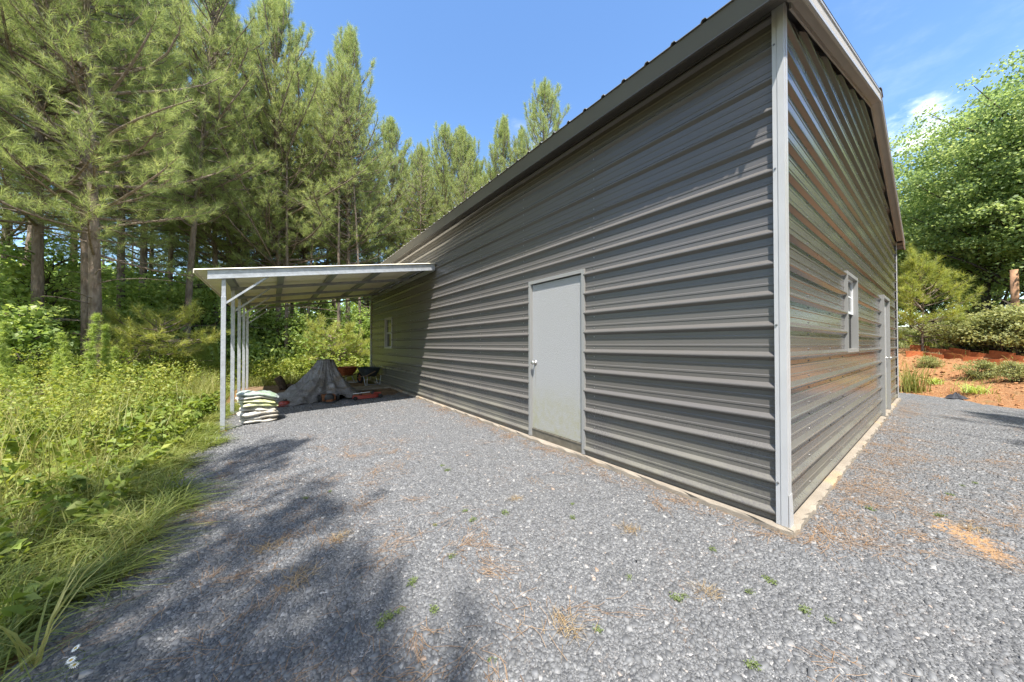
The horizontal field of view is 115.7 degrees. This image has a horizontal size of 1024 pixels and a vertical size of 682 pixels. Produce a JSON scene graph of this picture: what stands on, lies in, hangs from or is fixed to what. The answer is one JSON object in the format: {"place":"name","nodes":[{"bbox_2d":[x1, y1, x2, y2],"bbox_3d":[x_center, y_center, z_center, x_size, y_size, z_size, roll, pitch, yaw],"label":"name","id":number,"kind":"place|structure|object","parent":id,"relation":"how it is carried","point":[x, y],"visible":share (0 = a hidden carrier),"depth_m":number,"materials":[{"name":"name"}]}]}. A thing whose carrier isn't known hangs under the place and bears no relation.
{"place":"outdoors","nodes":[
{"label":"outdoors","id":0,"kind":"place"},
{"bbox_2d":[234,379,397,405],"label":"dirt floor","id":1,"kind":"structure","parent":0,"point":[274,389],"depth_m":9.88,"materials":[{"name":"soil"}]},
{"bbox_2d":[276,359,357,406],"bbox_3d":[-5.077,0.971,8.263,2.207,1.001,1.922,0,-1,-37],"label":"tarpaulin","id":2,"kind":"object","parent":1,"relation":"on","point":[321,376],"visible":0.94,"depth_m":8.00,"materials":[{"name":"plastic"}]},
{"bbox_2d":[356,366,381,385],"bbox_3d":[-4.784,1.185,10.836,1.780,0.585,0.650,-1,-1,39],"label":"wheelbarrow","id":3,"kind":"object","parent":1,"relation":"on","point":[367,372],"visible":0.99,"depth_m":10.74,"materials":[{"name":"black metal"}]},
{"bbox_2d":[0,340,1023,681],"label":"grass","id":4,"kind":"structure","parent":0,"point":[132,530],"depth_m":2.58,"materials":[{"name":"plant"}]},
{"bbox_2d":[0,327,1023,674],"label":"ground","id":5,"kind":"structure","parent":0,"point":[1012,389],"depth_m":7.87,"materials":[{"name":"soil"}]},
{"bbox_2d":[0,320,11,390],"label":"feathery weed","id":6,"kind":"object","parent":5,"relation":"on","point":[4,332],"visible":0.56,"depth_m":6.58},
{"bbox_2d":[0,334,19,410],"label":"feathery weed","id":7,"kind":"object","parent":5,"relation":"on","point":[5,361],"visible":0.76,"depth_m":6.10,"materials":[{"name":"plant"}]},
{"bbox_2d":[0,342,63,397],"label":"bush","id":8,"kind":"object","parent":5,"relation":"on","point":[40,368],"visible":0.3,"depth_m":7.01,"materials":[{"name":"green plant"}]},
{"bbox_2d":[0,80,65,215],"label":"pine tree","id":9,"kind":"object","parent":5,"relation":"on","point":[2,91],"visible":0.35,"depth_m":7.95,"materials":[{"name":"green plant"}]},
{"bbox_2d":[0,303,85,366],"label":"sapling","id":10,"kind":"object","parent":5,"relation":"on","point":[28,327],"visible":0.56,"depth_m":7.61,"materials":[{"name":"green plant"}]},
{"bbox_2d":[16,347,89,379],"bbox_3d":[-10.891,0.889,7.669,1.234,1.498,1.070,0,-1,-21],"label":"bush","id":11,"kind":"object","parent":5,"relation":"on","point":[54,350],"visible":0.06,"depth_m":7.61,"materials":[{"name":"green plant"}]},
{"bbox_2d":[51,352,68,396],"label":"feathery weed","id":12,"kind":"object","parent":5,"relation":"on","point":[57,362],"visible":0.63,"depth_m":6.41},
{"bbox_2d":[0,231,125,339],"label":"sapling","id":13,"kind":"object","parent":5,"relation":"on","point":[21,283],"visible":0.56,"depth_m":9.17,"materials":[{"name":"green plant"}]},
{"bbox_2d":[0,530,125,671],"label":"grass clump","id":14,"kind":"object","parent":5,"relation":"on","point":[19,643],"visible":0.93,"depth_m":1.43,"materials":[{"name":"plant"}]},
{"bbox_2d":[55,331,78,388],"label":"feathery weed","id":15,"kind":"object","parent":5,"relation":"on","point":[64,348],"visible":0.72,"depth_m":6.96,"materials":[{"name":"plant"}]},
{"bbox_2d":[0,3,138,313],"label":"pine tree","id":16,"kind":"object","parent":5,"relation":"on","point":[5,234],"visible":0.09,"depth_m":12.09,"materials":[{"name":"green plant"}]},
{"bbox_2d":[0,0,157,356],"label":"pine tree","id":17,"kind":"object","parent":5,"relation":"on","point":[28,235],"visible":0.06,"depth_m":10.66,"materials":[{"name":"green plant"}]},
{"bbox_2d":[78,312,103,393],"bbox_3d":[-9.095,0.396,6.930,0.373,2.114,0.408,0,-1,-37],"label":"feathery weed","id":18,"kind":"object","parent":5,"relation":"on","point":[90,354],"visible":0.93,"depth_m":6.95,"materials":[{"name":"plant"}]},
{"bbox_2d":[0,3,187,355],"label":"pine tree","id":19,"kind":"object","parent":5,"relation":"on","point":[65,235],"visible":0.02,"depth_m":12.87,"materials":[{"name":"green plant"}]},
{"bbox_2d":[0,0,207,359],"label":"pine tree","id":20,"kind":"object","parent":5,"relation":"on","point":[37,267],"visible":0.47,"depth_m":8.67,"materials":[{"name":"green plant"}]},
{"bbox_2d":[96,323,113,387],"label":"feathery weed","id":21,"kind":"object","parent":5,"relation":"on","point":[105,357],"visible":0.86,"depth_m":7.22,"materials":[{"name":"plant"}]},
{"bbox_2d":[64,309,159,361],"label":"sapling","id":22,"kind":"object","parent":5,"relation":"on","point":[129,313],"visible":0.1,"depth_m":10.71,"materials":[{"name":"green plant"}]},
{"bbox_2d":[76,350,160,389],"bbox_3d":[-10.083,0.946,8.392,1.342,1.485,1.453,0,-1,10],"label":"bush","id":23,"kind":"object","parent":5,"relation":"on","point":[123,355],"visible":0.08,"depth_m":8.22,"materials":[{"name":"green plant"}]},
{"bbox_2d":[0,0,246,368],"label":"pine tree","id":24,"kind":"object","parent":5,"relation":"on","point":[90,239],"visible":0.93,"depth_m":8.34,"materials":[{"name":"green plant"}]},
{"bbox_2d":[0,0,253,308],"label":"pine tree","id":25,"kind":"object","parent":5,"relation":"on","point":[120,270],"visible":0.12,"depth_m":11.89,"materials":[{"name":"green plant"}]},
{"bbox_2d":[26,4,231,360],"bbox_3d":[-14.992,-7.352,13.213,5.945,18.107,6.315,0,-1,-2],"label":"pine tree","id":26,"kind":"object","parent":5,"relation":"on","point":[143,253],"visible":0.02,"depth_m":13.06,"materials":[{"name":"green plant"}]},
{"bbox_2d":[78,156,211,289],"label":"pine tree","id":27,"kind":"object","parent":5,"relation":"on","point":[130,258],"visible":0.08,"depth_m":17.84,"materials":[{"name":"green plant"}]},
{"bbox_2d":[103,280,194,349],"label":"sapling","id":28,"kind":"object","parent":5,"relation":"on","point":[139,299],"visible":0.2,"depth_m":11.88,"materials":[{"name":"green plant"}]},
{"bbox_2d":[130,348,182,390],"bbox_3d":[-10.221,0.968,8.919,1.416,1.567,1.534,-1,-1,41],"label":"bush","id":29,"kind":"object","parent":5,"relation":"on","point":[156,361],"visible":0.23,"depth_m":9.03,"materials":[{"name":"green plant"}]},
{"bbox_2d":[114,0,214,356],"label":"pine tree","id":30,"kind":"object","parent":5,"relation":"on","point":[170,257],"depth_m":14.50,"materials":[{"name":"green plant"}]},
{"bbox_2d":[96,298,237,362],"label":"young pine","id":31,"kind":"object","parent":5,"relation":"on","point":[129,326],"visible":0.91,"depth_m":9.49,"materials":[{"name":"green plant"}]},
{"bbox_2d":[48,0,286,358],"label":"pine tree","id":32,"kind":"object","parent":5,"relation":"on","point":[212,64],"visible":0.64,"depth_m":12.10,"materials":[{"name":"green plant"}]},
{"bbox_2d":[149,348,197,382],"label":"bush","id":33,"kind":"object","parent":5,"relation":"on","point":[181,359],"visible":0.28,"depth_m":9.79,"materials":[{"name":"green plant"}]},
{"bbox_2d":[0,355,369,650],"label":"weeds","id":34,"kind":"object","parent":5,"relation":"on","point":[206,404],"visible":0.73,"depth_m":4.21,"materials":[{"name":"green plant"}]},
{"bbox_2d":[0,237,369,376],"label":"understory","id":35,"kind":"object","parent":5,"relation":"on","point":[255,346],"visible":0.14,"depth_m":13.12,"materials":[{"name":"green plant"}]},
{"bbox_2d":[117,86,272,354],"bbox_3d":[-18.141,-6.801,18.687,6.982,16.846,6.204,0,-1,17],"label":"pine tree","id":36,"kind":"object","parent":5,"relation":"on","point":[177,254],"visible":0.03,"depth_m":17.89,"materials":[{"name":"green plant"}]},
{"bbox_2d":[148,262,245,337],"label":"sapling","id":37,"kind":"object","parent":5,"relation":"on","point":[204,297],"visible":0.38,"depth_m":13.33,"materials":[{"name":"green plant"}]},
{"bbox_2d":[99,23,310,334],"bbox_3d":[-13.676,-7.153,15.877,7.420,17.718,6.946,0,-1,-20],"label":"pine tree","id":38,"kind":"object","parent":5,"relation":"on","point":[235,262],"visible":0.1,"depth_m":14.66,"materials":[{"name":"green plant"}]},
{"bbox_2d":[128,0,315,362],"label":"pine tree","id":39,"kind":"object","parent":5,"relation":"on","point":[215,258],"visible":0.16,"depth_m":14.26,"materials":[{"name":"green plant"}]},
{"bbox_2d":[153,125,290,358],"bbox_3d":[-17.324,-6.468,19.840,7.135,16.292,7.668,0,-1,12],"label":"pine tree","id":40,"kind":"object","parent":5,"relation":"on","point":[175,258],"visible":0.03,"depth_m":18.16,"materials":[{"name":"green plant"}]},
{"bbox_2d":[229,304,297,356],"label":"sapling","id":41,"kind":"object","parent":5,"relation":"on","point":[263,323],"visible":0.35,"depth_m":15.43,"materials":[{"name":"green plant"}]},
{"bbox_2d":[163,0,380,366],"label":"pine tree","id":42,"kind":"object","parent":5,"relation":"on","point":[273,13],"visible":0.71,"depth_m":14.56,"materials":[{"name":"green plant"}]},
{"bbox_2d":[241,52,326,361],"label":"pine tree","id":43,"kind":"object","parent":5,"relation":"on","point":[286,245],"visible":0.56,"depth_m":14.77,"materials":[{"name":"green plant"}]},
{"bbox_2d":[263,310,325,360],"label":"sapling","id":44,"kind":"object","parent":5,"relation":"on","point":[291,322],"visible":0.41,"depth_m":15.02,"materials":[{"name":"green plant"}]},
{"bbox_2d":[228,54,389,363],"bbox_3d":[-11.490,-7.079,17.966,7.344,17.535,6.874,0,-1,23],"label":"pine tree","id":45,"kind":"object","parent":5,"relation":"on","point":[308,81],"visible":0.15,"depth_m":17.34,"materials":[{"name":"green plant"}]},
{"bbox_2d":[193,263,435,431],"bbox_3d":[-5.171,-0.074,8.594,3.938,3.372,6.250,0,-1,-37],"label":"lean to carport","id":46,"kind":"object","parent":5,"relation":"on","point":[247,288],"visible":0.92,"depth_m":7.07,"materials":[{"name":"metal"}]},
{"bbox_2d":[292,300,344,339],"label":"sapling","id":47,"kind":"object","parent":5,"relation":"on","point":[328,314],"visible":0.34,"depth_m":16.55,"materials":[{"name":"green plant"}]},
{"bbox_2d":[286,71,353,352],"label":"pine tree","id":48,"kind":"object","parent":5,"relation":"on","point":[300,174],"visible":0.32,"depth_m":15.92,"materials":[{"name":"green plant"}]},
{"bbox_2d":[261,72,385,347],"bbox_3d":[-10.947,-6.967,18.401,6.468,17.293,6.288,0,-1,25],"label":"pine tree","id":49,"kind":"object","parent":5,"relation":"on","point":[362,188],"visible":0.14,"depth_m":18.14,"materials":[{"name":"green plant"}]},
{"bbox_2d":[287,312,369,363],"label":"young pine","id":50,"kind":"object","parent":5,"relation":"on","point":[348,330],"visible":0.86,"depth_m":14.32,"materials":[{"name":"green plant"}]},
{"bbox_2d":[290,133,376,323],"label":"pine tree","id":51,"kind":"object","parent":5,"relation":"on","point":[333,304],"depth_m":21.92,"materials":[{"name":"green plant"}]},
{"bbox_2d":[288,63,382,365],"bbox_3d":[-8.521,-5.935,15.729,3.531,15.237,3.722,0,-1,30],"label":"pine tree","id":52,"kind":"object","parent":5,"relation":"on","point":[338,311],"visible":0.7,"depth_m":15.52,"materials":[{"name":"green plant"}]},
{"bbox_2d":[261,21,410,360],"bbox_3d":[-8.495,-7.643,16.863,6.878,18.677,7.742,-1,-1,45],"label":"pine tree","id":53,"kind":"object","parent":5,"relation":"on","point":[350,45],"visible":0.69,"depth_m":16.46,"materials":[{"name":"green plant"}]},
{"bbox_2d":[309,57,385,359],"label":"pine tree","id":54,"kind":"object","parent":5,"relation":"on","point":[349,76],"visible":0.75,"depth_m":15.64,"materials":[{"name":"green plant"}]},
{"bbox_2d":[341,301,369,351],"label":"sapling","id":55,"kind":"object","parent":5,"relation":"on","point":[365,324],"visible":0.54,"depth_m":15.97,"materials":[{"name":"green plant"}]},
{"bbox_2d":[321,155,403,317],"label":"pine tree","id":56,"kind":"object","parent":5,"relation":"on","point":[367,301],"visible":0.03,"depth_m":23.46,"materials":[{"name":"green plant"}]},
{"bbox_2d":[351,154,406,263],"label":"pine tree","id":57,"kind":"object","parent":5,"relation":"on","point":[378,222],"visible":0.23,"depth_m":20.87,"materials":[{"name":"green plant"}]},
{"bbox_2d":[350,114,425,264],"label":"pine tree","id":58,"kind":"object","parent":5,"relation":"on","point":[391,134],"visible":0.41,"depth_m":22.21,"materials":[{"name":"green plant"}]},
{"bbox_2d":[376,142,451,255],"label":"pine tree","id":59,"kind":"object","parent":5,"relation":"on","point":[418,196],"visible":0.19,"depth_m":23.86,"materials":[{"name":"green plant"}]},
{"bbox_2d":[388,142,444,241],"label":"pine tree","id":60,"kind":"object","parent":5,"relation":"on","point":[413,183],"visible":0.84,"depth_m":20.80,"materials":[{"name":"green plant"}]},
{"bbox_2d":[388,121,481,252],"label":"pine tree","id":61,"kind":"object","parent":5,"relation":"on","point":[448,143],"visible":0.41,"depth_m":23.18,"materials":[{"name":"green plant"}]},
{"bbox_2d":[419,124,479,232],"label":"pine tree","id":62,"kind":"object","parent":5,"relation":"on","point":[463,153],"visible":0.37,"depth_m":23.32,"materials":[{"name":"green plant"}]},
{"bbox_2d":[439,161,477,212],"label":"pine tree","id":63,"kind":"object","parent":5,"relation":"on","point":[465,169],"visible":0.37,"depth_m":20.49,"materials":[{"name":"green plant"}]},
{"bbox_2d":[433,125,492,211],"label":"pine tree","id":64,"kind":"object","parent":5,"relation":"on","point":[469,139],"visible":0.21,"depth_m":23.98,"materials":[{"name":"green plant"}]},
{"bbox_2d":[465,113,521,193],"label":"pine tree","id":65,"kind":"object","parent":5,"relation":"on","point":[502,138],"visible":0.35,"depth_m":22.25,"materials":[{"name":"green plant"}]},
{"bbox_2d":[0,391,1023,681],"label":"gravel yard","id":66,"kind":"structure","parent":5,"relation":"on","point":[970,413],"depth_m":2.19,"materials":[{"name":"gravel"}]},
{"bbox_2d":[240,417,277,423],"bbox_3d":[-4.572,1.413,5.815,0.422,0.107,0.544,-1,-1,45],"label":"sack","id":67,"kind":"object","parent":66,"relation":"on","point":[268,419],"visible":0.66,"depth_m":5.69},
{"bbox_2d":[240,413,278,419],"bbox_3d":[-4.575,1.351,5.837,0.562,0.116,0.443,1,-1,-42],"label":"sack","id":68,"kind":"object","parent":67,"relation":"on","point":[261,416],"visible":0.43,"depth_m":5.70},
{"bbox_2d":[236,409,278,417],"bbox_3d":[-4.588,1.273,5.804,0.452,0.135,0.587,-1,-1,43],"label":"sack","id":69,"kind":"object","parent":68,"relation":"on","point":[246,414],"visible":0.66,"depth_m":5.64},
{"bbox_2d":[239,406,276,411],"bbox_3d":[-4.591,1.200,5.826,0.544,0.137,0.442,0,-1,-39],"label":"sack","id":70,"kind":"object","parent":69,"relation":"on","point":[256,408],"visible":0.58,"depth_m":5.67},
{"bbox_2d":[239,402,278,407],"bbox_3d":[-4.577,1.131,5.825,0.453,0.150,0.562,-1,-1,42],"label":"sack","id":71,"kind":"object","parent":70,"relation":"on","point":[245,405],"visible":0.65,"depth_m":5.66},
{"bbox_2d":[237,398,276,402],"bbox_3d":[-4.595,1.066,5.799,0.562,0.147,0.442,0,-1,-41],"label":"sack","id":72,"kind":"object","parent":71,"relation":"on","point":[258,400],"visible":0.67,"depth_m":5.65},
{"bbox_2d":[235,396,277,399],"bbox_3d":[-4.609,1.018,5.803,0.442,0.145,0.580,-1,-1,44],"label":"sack","id":73,"kind":"object","parent":72,"relation":"on","point":[245,398],"visible":0.66,"depth_m":5.63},
{"bbox_2d":[236,390,278,397],"bbox_3d":[-4.588,0.960,5.807,0.616,0.166,0.442,0,-1,-40],"label":"sack","id":74,"kind":"object","parent":73,"relation":"on","point":[249,393],"visible":1,"depth_m":5.70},
{"bbox_2d":[267,556,330,595],"bbox_3d":[-1.272,1.386,1.901,0.339,0.064,0.357,0,-1,-14],"label":"dry grass tuft","id":75,"kind":"object","parent":66,"relation":"on","point":[298,574],"visible":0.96,"depth_m":1.91,"materials":[{"name":"plant"}]},
{"bbox_2d":[317,393,339,403],"bbox_3d":[-4.373,1.352,7.686,0.460,0.219,0.540,0,-1,-37],"label":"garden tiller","id":76,"kind":"object","parent":66,"relation":"on","point":[328,398],"visible":1,"depth_m":7.61,"materials":[{"name":"red plastic"}]},
{"bbox_2d":[352,391,382,400],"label":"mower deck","id":77,"kind":"structure","parent":66,"relation":"on","point":[360,395],"depth_m":8.06,"materials":[{"name":"red paint"}]},
{"bbox_2d":[42,390,1023,681],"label":"pine needle litter","id":78,"kind":"object","parent":66,"relation":"on","point":[370,502],"visible":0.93,"depth_m":2.27,"materials":[{"name":"plant"}]},
{"bbox_2d":[541,599,599,659],"bbox_3d":[0.276,1.373,1.557,0.331,0.052,0.285,0,-1,-37],"label":"dry grass tuft","id":79,"kind":"object","parent":66,"relation":"on","point":[567,628],"visible":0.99,"depth_m":1.55,"materials":[{"name":"plant"}]},
{"bbox_2d":[369,0,905,538],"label":"metal garage","id":80,"kind":"structure","parent":66,"relation":"on","point":[671,268],"depth_m":3.24,"materials":[{"name":"grey metal"}]},
{"bbox_2d":[384,317,391,348],"bbox_3d":[-3.923,-0.254,10.297,0.110,0.984,0.754,0,-1,-37],"label":"window","id":81,"kind":"structure","parent":80,"relation":"in","point":[387,321],"depth_m":10.46,"materials":[{"name":"grey plastic"}]},
{"bbox_2d":[528,269,585,454],"bbox_3d":[0.559,0.243,4.212,0.114,2.192,1.029,0,-1,-37],"label":"door","id":82,"kind":"structure","parent":80,"relation":"in","point":[556,307],"depth_m":4.18,"materials":[{"name":"paint"}]},
{"bbox_2d":[844,270,858,351],"bbox_3d":[4.216,-0.345,4.045,0.774,0.964,0.110,0,-1,-37],"label":"window","id":83,"kind":"structure","parent":80,"relation":"in","point":[850,281],"depth_m":4.21,"materials":[{"name":"silver metal"}]},
{"bbox_2d":[879,295,891,415],"bbox_3d":[7.123,0.259,6.138,1.044,2.192,0.118,0,-1,-37],"label":"door","id":84,"kind":"structure","parent":80,"relation":"in","point":[884,304],"depth_m":6.27,"materials":[{"name":"paint"}]},
{"bbox_2d":[898,346,1023,407],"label":"clay clods","id":85,"kind":"object","parent":66,"relation":"on","point":[1000,380],"visible":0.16,"depth_m":8.74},
{"bbox_2d":[504,122,529,166],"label":"pine tree","id":86,"kind":"object","parent":5,"relation":"on","point":[520,151],"visible":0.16,"depth_m":22.95,"materials":[{"name":"green plant"}]},
{"bbox_2d":[46,245,1022,330],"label":"woods","id":87,"kind":"object","parent":5,"relation":"on","point":[344,306],"visible":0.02,"depth_m":34.81,"materials":[{"name":"green plant"}]},
{"bbox_2d":[513,76,570,162],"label":"pine tree","id":88,"kind":"object","parent":5,"relation":"on","point":[544,93],"visible":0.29,"depth_m":21.10,"materials":[{"name":"green plant"}]},
{"bbox_2d":[898,356,949,393],"bbox_3d":[11.232,0.919,8.986,1.440,1.052,1.416,0,-1,-22],"label":"grass clump","id":89,"kind":"object","parent":5,"relation":"on","point":[910,384],"visible":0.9,"depth_m":8.91,"materials":[{"name":"plant"}]},
{"bbox_2d":[912,355,944,367],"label":"bank shrub","id":90,"kind":"object","parent":5,"relation":"on","point":[930,360],"visible":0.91,"depth_m":9.99,"materials":[{"name":"green plant"}]},
{"bbox_2d":[889,131,983,308],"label":"broadleaf tree","id":91,"kind":"object","parent":5,"relation":"on","point":[897,176],"visible":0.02,"depth_m":16.34,"materials":[{"name":"green plant"}]},
{"bbox_2d":[897,241,986,350],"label":"young pine","id":92,"kind":"object","parent":5,"relation":"on","point":[929,269],"visible":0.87,"depth_m":11.11,"materials":[{"name":"green plant"}]},
{"bbox_2d":[889,74,1023,313],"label":"broadleaf tree","id":93,"kind":"object","parent":5,"relation":"on","point":[929,235],"visible":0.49,"depth_m":13.56,"materials":[{"name":"green plant"}]},
{"bbox_2d":[892,80,1022,312],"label":"broadleaf tree","id":94,"kind":"object","parent":5,"relation":"on","point":[916,133],"visible":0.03,"depth_m":19.76,"materials":[{"name":"green plant"}]},
{"bbox_2d":[897,178,1018,323],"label":"broadleaf tree","id":95,"kind":"object","parent":5,"relation":"on","point":[931,309],"visible":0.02,"depth_m":16.54,"materials":[{"name":"green plant"}]},
{"bbox_2d":[899,49,1023,301],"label":"broadleaf tree","id":96,"kind":"object","parent":5,"relation":"on","point":[1014,235],"visible":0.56,"depth_m":12.66,"materials":[{"name":"green plant"}]},
{"bbox_2d":[919,314,1003,350],"bbox_3d":[15.013,-0.199,10.631,1.657,1.407,1.912,0,-1,-34],"label":"bank shrub","id":97,"kind":"object","parent":5,"relation":"on","point":[960,344],"visible":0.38,"depth_m":10.64,"materials":[{"name":"green plant"}]},
{"bbox_2d":[923,46,1023,283],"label":"broadleaf tree","id":98,"kind":"object","parent":5,"relation":"on","point":[1020,145],"visible":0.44,"depth_m":12.29,"materials":[{"name":"green plant"}]},
{"bbox_2d":[950,382,996,394],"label":"grass clump","id":99,"kind":"object","parent":5,"relation":"on","point":[972,389],"visible":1,"depth_m":7.88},
{"bbox_2d":[952,359,1004,379],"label":"bank shrub","id":100,"kind":"object","parent":5,"relation":"on","point":[981,366],"visible":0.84,"depth_m":8.69,"materials":[{"name":"green plant"}]},
{"bbox_2d":[939,308,1023,350],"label":"bank shrub","id":101,"kind":"object","parent":5,"relation":"on","point":[970,333],"visible":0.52,"depth_m":10.10,"materials":[{"name":"green plant"}]},
{"bbox_2d":[957,299,1023,348],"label":"bank shrub","id":102,"kind":"object","parent":5,"relation":"on","point":[1008,313],"visible":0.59,"depth_m":9.77,"materials":[{"name":"green plant"}]},
{"bbox_2d":[962,308,1023,354],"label":"bank shrub","id":103,"kind":"object","parent":5,"relation":"on","point":[1015,343],"visible":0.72,"depth_m":9.46,"materials":[{"name":"green plant"}]},
{"bbox_2d":[989,350,1015,359],"bbox_3d":[14.497,0.437,9.521,0.064,0.311,0.481,0,-1,-5],"label":"edging board","id":104,"kind":"object","parent":5,"relation":"on","point":[998,355],"visible":0.74,"depth_m":9.52,"materials":[{"name":"wood"}]},
{"bbox_2d":[994,358,1023,382],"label":"bank shrub","id":105,"kind":"object","parent":5,"relation":"on","point":[1015,369],"visible":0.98,"depth_m":7.87,"materials":[{"name":"green plant"}]},
{"bbox_2d":[1010,269,1019,308],"bbox_3d":[17.506,-1.039,11.184,0.228,2.893,0.188,0,-1,-37],"label":"wooden post","id":106,"kind":"object","parent":5,"relation":"on","point":[1014,287],"visible":0.45,"depth_m":11.14,"materials":[{"name":"brown wood"}]},
{"bbox_2d":[0,0,1023,326],"label":"sky","id":107,"kind":"structure","parent":0,"point":[470,63],"materials":[{"name":"blue"}]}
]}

